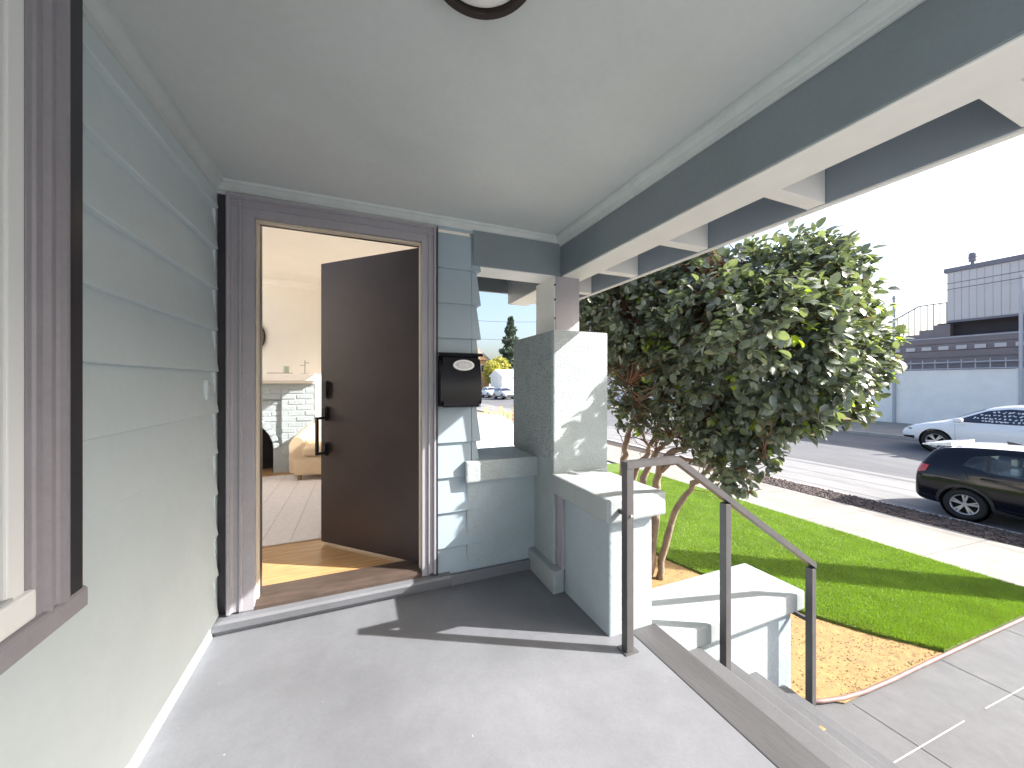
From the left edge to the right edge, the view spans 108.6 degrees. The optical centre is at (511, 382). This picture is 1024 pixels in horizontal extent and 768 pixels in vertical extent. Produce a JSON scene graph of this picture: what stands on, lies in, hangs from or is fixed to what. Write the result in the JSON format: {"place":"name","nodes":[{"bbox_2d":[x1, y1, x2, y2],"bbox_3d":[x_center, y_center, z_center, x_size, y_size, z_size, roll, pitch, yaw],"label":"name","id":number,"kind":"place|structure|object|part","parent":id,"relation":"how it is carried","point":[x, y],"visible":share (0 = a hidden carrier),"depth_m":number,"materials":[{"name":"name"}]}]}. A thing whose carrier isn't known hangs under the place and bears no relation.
{"place":"outdoors","nodes":[
{"label":"outdoors","id":0,"kind":"place"},
{"bbox_2d":[489,386,911,434],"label":"pavement","id":1,"kind":"structure","parent":0,"point":[887,427],"depth_m":17.47,"materials":[{"name":"concrete"}]},
{"bbox_2d":[477,347,489,387],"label":"gabled house","id":2,"kind":"structure","parent":1,"relation":"on","point":[484,359],"depth_m":75.32,"materials":[{"name":"orange paint"}]},
{"bbox_2d":[482,356,511,383],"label":"yellow tree","id":3,"kind":"object","parent":1,"relation":"on","point":[500,363],"visible":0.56,"depth_m":69.18,"materials":[{"name":"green plant"}]},
{"bbox_2d":[489,370,513,390],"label":"white garage","id":4,"kind":"structure","parent":1,"relation":"on","point":[502,378],"depth_m":63.01,"materials":[{"name":"paint"}]},
{"bbox_2d":[508,382,513,390],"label":"garage door","id":5,"kind":"structure","parent":4,"relation":"in","point":[510,384],"depth_m":62.66,"materials":[{"name":"paint"}]},
{"bbox_2d":[499,316,518,368],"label":"conifer","id":6,"kind":"object","parent":1,"relation":"on","point":[506,351],"visible":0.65,"depth_m":74.52,"materials":[{"name":"green plant"}]},
{"bbox_2d":[607,368,1023,423],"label":"boundary wall","id":7,"kind":"structure","parent":1,"relation":"on","point":[929,395],"depth_m":17.34,"materials":[{"name":"white paint"}]},
{"bbox_2d":[790,275,1023,422],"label":"metal fence","id":8,"kind":"object","parent":7,"relation":"on","point":[1020,359],"visible":0.39,"depth_m":16.08,"materials":[{"name":"metal"}]},
{"bbox_2d":[864,254,1023,370],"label":"building","id":9,"kind":"structure","parent":1,"relation":"on","point":[989,308],"depth_m":18.25,"materials":[{"name":"paint"}]},
{"bbox_2d":[968,252,976,263],"bbox_3d":[23.265,-6.210,18.590,0.280,0.680,0.280,0,0,-22],"label":"roof vent","id":10,"kind":"object","parent":9,"relation":"on","point":[973,259],"visible":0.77,"depth_m":18.53,"materials":[{"name":"grey metal"}]},
{"bbox_3d":[27.205,-2.600,-8.238,2.200,9.500,0.309,0,0,-22],"label":"utility pole","id":11,"kind":"object","parent":1,"relation":"on","visible":0},
{"bbox_2d":[870,246,1023,278],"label":"utility cable","id":12,"kind":"object","parent":11,"relation":"attached to","point":[950,261],"visible":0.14,"depth_m":14.79,"materials":[{"name":"black rubber"}]},
{"bbox_2d":[875,271,1021,296],"bbox_3d":[16.174,-4.295,19.123,0.024,0.574,59.001,0,0,-22],"label":"utility cable","id":13,"kind":"object","parent":11,"relation":"attached to","point":[951,283],"visible":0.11,"depth_m":14.87,"materials":[{"name":"black rubber"}]},
{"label":"utility pole","id":14,"kind":"object","parent":1,"relation":"on","visible":0},
{"bbox_2d":[882,277,1023,300],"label":"utility cable","id":15,"kind":"object","parent":14,"relation":"attached to","point":[957,288],"visible":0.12,"depth_m":14.52,"materials":[{"name":"black rubber"}]},
{"bbox_2d":[476,404,1023,533],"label":"gutter lane","id":16,"kind":"structure","parent":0,"point":[892,489],"depth_m":10.01,"materials":[{"name":"concrete"}]},
{"bbox_2d":[477,409,1020,533],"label":"kerb","id":17,"kind":"structure","parent":16,"relation":"on","point":[795,482],"depth_m":9.26,"materials":[{"name":"concrete"}]},
{"bbox_2d":[916,439,1023,522],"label":"black hatchback","id":18,"kind":"object","parent":16,"relation":"on","point":[970,479],"visible":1,"depth_m":7.27,"materials":[{"name":"paint"}]},
{"bbox_2d":[477,410,1023,547],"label":"planting strip","id":19,"kind":"object","parent":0,"point":[995,534],"visible":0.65,"depth_m":7.48,"materials":[{"name":"soil"}]},
{"bbox_2d":[477,134,1023,383],"label":"sky","id":20,"kind":"structure","parent":0,"point":[992,177],"materials":[{"name":"white"}]},
{"bbox_2d":[481,395,1023,478],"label":"street","id":21,"kind":"structure","parent":0,"point":[895,456],"depth_m":13.30,"materials":[{"name":"grey asphalt"}]},
{"bbox_2d":[482,387,494,397],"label":"silver suv","id":22,"kind":"object","parent":21,"relation":"on","point":[487,392],"visible":0.63,"depth_m":57.88,"materials":[{"name":"white paint"}]},
{"bbox_2d":[493,387,513,399],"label":"silver suv","id":23,"kind":"object","parent":21,"relation":"on","point":[503,392],"visible":0.94,"depth_m":52.06,"materials":[{"name":"paint"}]},
{"bbox_2d":[507,397,918,439],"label":"kerb","id":24,"kind":"structure","parent":21,"relation":"on","point":[876,434],"depth_m":15.93,"materials":[{"name":"concrete"}]},
{"bbox_2d":[902,405,1023,450],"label":"white saloon","id":25,"kind":"object","parent":21,"relation":"on","point":[1002,424],"visible":0.79,"depth_m":11.86,"materials":[{"name":"paint"}]},
{"bbox_3d":[15.196,1.074,11.632,0.226,0.473,1.660,0,0,-22],"label":"front side window","id":26,"kind":"part","parent":25,"relation":"part of","materials":[{"name":"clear glass"}]},
{"bbox_2d":[512,421,1023,586],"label":"pavement","id":27,"kind":"structure","parent":0,"point":[996,559],"depth_m":6.37,"materials":[{"name":"concrete"}]},
{"bbox_2d":[607,463,1023,652],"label":"lawn","id":28,"kind":"structure","parent":0,"point":[869,586],"depth_m":4.48,"materials":[{"name":"green plant"}]},
{"bbox_2d":[816,621,1023,767],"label":"walkway","id":29,"kind":"structure","parent":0,"point":[963,708],"depth_m":2.51,"materials":[{"name":"concrete"}]},
{"bbox_2d":[651,554,941,702],"bbox_3d":[1.562,2.241,4.351,2.950,0.104,3.910,0,0,-22],"label":"mulch bed","id":30,"kind":"object","parent":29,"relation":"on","point":[848,660],"visible":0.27,"depth_m":3.04,"materials":[{"name":"beige wood"}]},
{"bbox_2d":[579,217,914,580],"bbox_3d":[1.889,0.301,3.789,2.424,3.858,3.009,0,0,-22],"label":"camellia tree","id":31,"kind":"object","parent":30,"relation":"on","point":[818,316],"visible":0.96,"depth_m":2.96,"materials":[{"name":"green plant"}]},
{"bbox_2d":[816,616,1023,703],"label":"garden edging","id":32,"kind":"object","parent":29,"relation":"on","point":[888,681],"visible":0.86,"depth_m":2.88,"materials":[{"name":"grey concrete"}]},
{"bbox_3d":[-3.226,-0.127,5.127,0.290,0.013,0.140,0,0,-22],"label":"tray","id":33,"kind":"object","parent":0,"visible":0},
{"bbox_2d":[283,366,288,372],"bbox_3d":[-3.158,-0.180,5.144,0.080,0.092,0.080,0,0,-22],"label":"glass jar","id":34,"kind":"object","parent":33,"relation":"on","point":[285,369],"visible":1,"depth_m":5.11,"materials":[{"name":"glass"}]},
{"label":"yard","id":35,"kind":"structure","parent":0,"visible":0},
{"bbox_2d":[477,406,513,422],"bbox_3d":[-0.982,1.697,15.867,3.300,1.306,0.080,0,0,-22],"label":"wooden fence","id":36,"kind":"object","parent":35,"relation":"on","point":[509,415],"visible":0.18,"depth_m":16.06,"materials":[{"name":"brown wood"}]},
{"bbox_2d":[0,0,1023,767],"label":"house","id":37,"kind":"structure","parent":35,"relation":"on","point":[352,208],"depth_m":1.54,"materials":[{"name":"paint"}]},
{"bbox_2d":[0,0,35,641],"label":"window frame","id":38,"kind":"structure","parent":37,"relation":"in","point":[17,605],"depth_m":0.82,"materials":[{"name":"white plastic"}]},
{"bbox_2d":[203,380,209,399],"bbox_3d":[-1.532,0.038,1.850,0.022,0.100,0.040,0,0,-22],"label":"doorbell","id":39,"kind":"object","parent":37,"relation":"attached to","point":[206,385],"visible":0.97,"depth_m":1.83,"materials":[{"name":"paint"}]},
{"bbox_2d":[262,327,265,346],"bbox_3d":[-3.830,-0.660,5.213,0.576,0.576,0.040,0,0,-22],"label":"wall clock","id":40,"kind":"object","parent":37,"relation":"attached to","point":[263,336],"depth_m":5.30,"materials":[{"name":"brown metal"}]},
{"bbox_2d":[262,474,320,546],"bbox_3d":[-2.801,1.223,3.639,3.000,0.012,2.375,0,0,-22],"label":"rug","id":41,"kind":"object","parent":37,"relation":"on","point":[291,508],"visible":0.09,"depth_m":3.53,"materials":[{"name":"fabric"}]},
{"bbox_2d":[289,421,320,479],"bbox_3d":[-2.415,0.864,4.909,0.807,0.710,0.668,0,0,-10],"label":"armchair","id":42,"kind":"object","parent":41,"relation":"on","point":[304,459],"visible":0.38,"depth_m":4.58,"materials":[{"name":"fabric"}]},
{"bbox_2d":[315,248,418,562],"bbox_3d":[-1.045,0.153,2.605,0.905,2.110,0.140,0,0,22],"label":"front door","id":43,"kind":"structure","parent":37,"relation":"in","point":[369,418],"depth_m":2.61,"materials":[{"name":"paint"}]},
{"bbox_2d":[437,352,482,407],"bbox_3d":[-0.348,-0.016,2.433,0.299,0.372,0.110,0,0,-22],"label":"mailbox","id":44,"kind":"object","parent":37,"relation":"attached to","point":[459,380],"visible":1,"depth_m":2.39,"materials":[{"name":"metal"}]},
{"bbox_2d":[444,0,526,19],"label":"ceiling light","id":45,"kind":"object","parent":37,"relation":"attached to","point":[486,9],"visible":1,"depth_m":1.03,"materials":[{"name":"brown metal"}]},
{"bbox_2d":[617,456,816,706],"bbox_3d":[1.254,1.304,2.172,1.556,1.813,0.142,0,0,-22],"label":"handrail","id":46,"kind":"object","parent":37,"relation":"on","point":[626,648],"visible":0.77,"depth_m":2.10,"materials":[{"name":"metal"}]},
{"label":"driveway","id":47,"kind":"structure","parent":0,"visible":0},
{"bbox_2d":[476,414,513,447],"bbox_3d":[-0.646,1.505,8.428,2.080,1.489,4.419,0,0,-22],"label":"white saloon","id":48,"kind":"object","parent":47,"relation":"on","point":[496,430],"visible":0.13,"depth_m":7.76,"materials":[{"name":"paint"}]}
]}

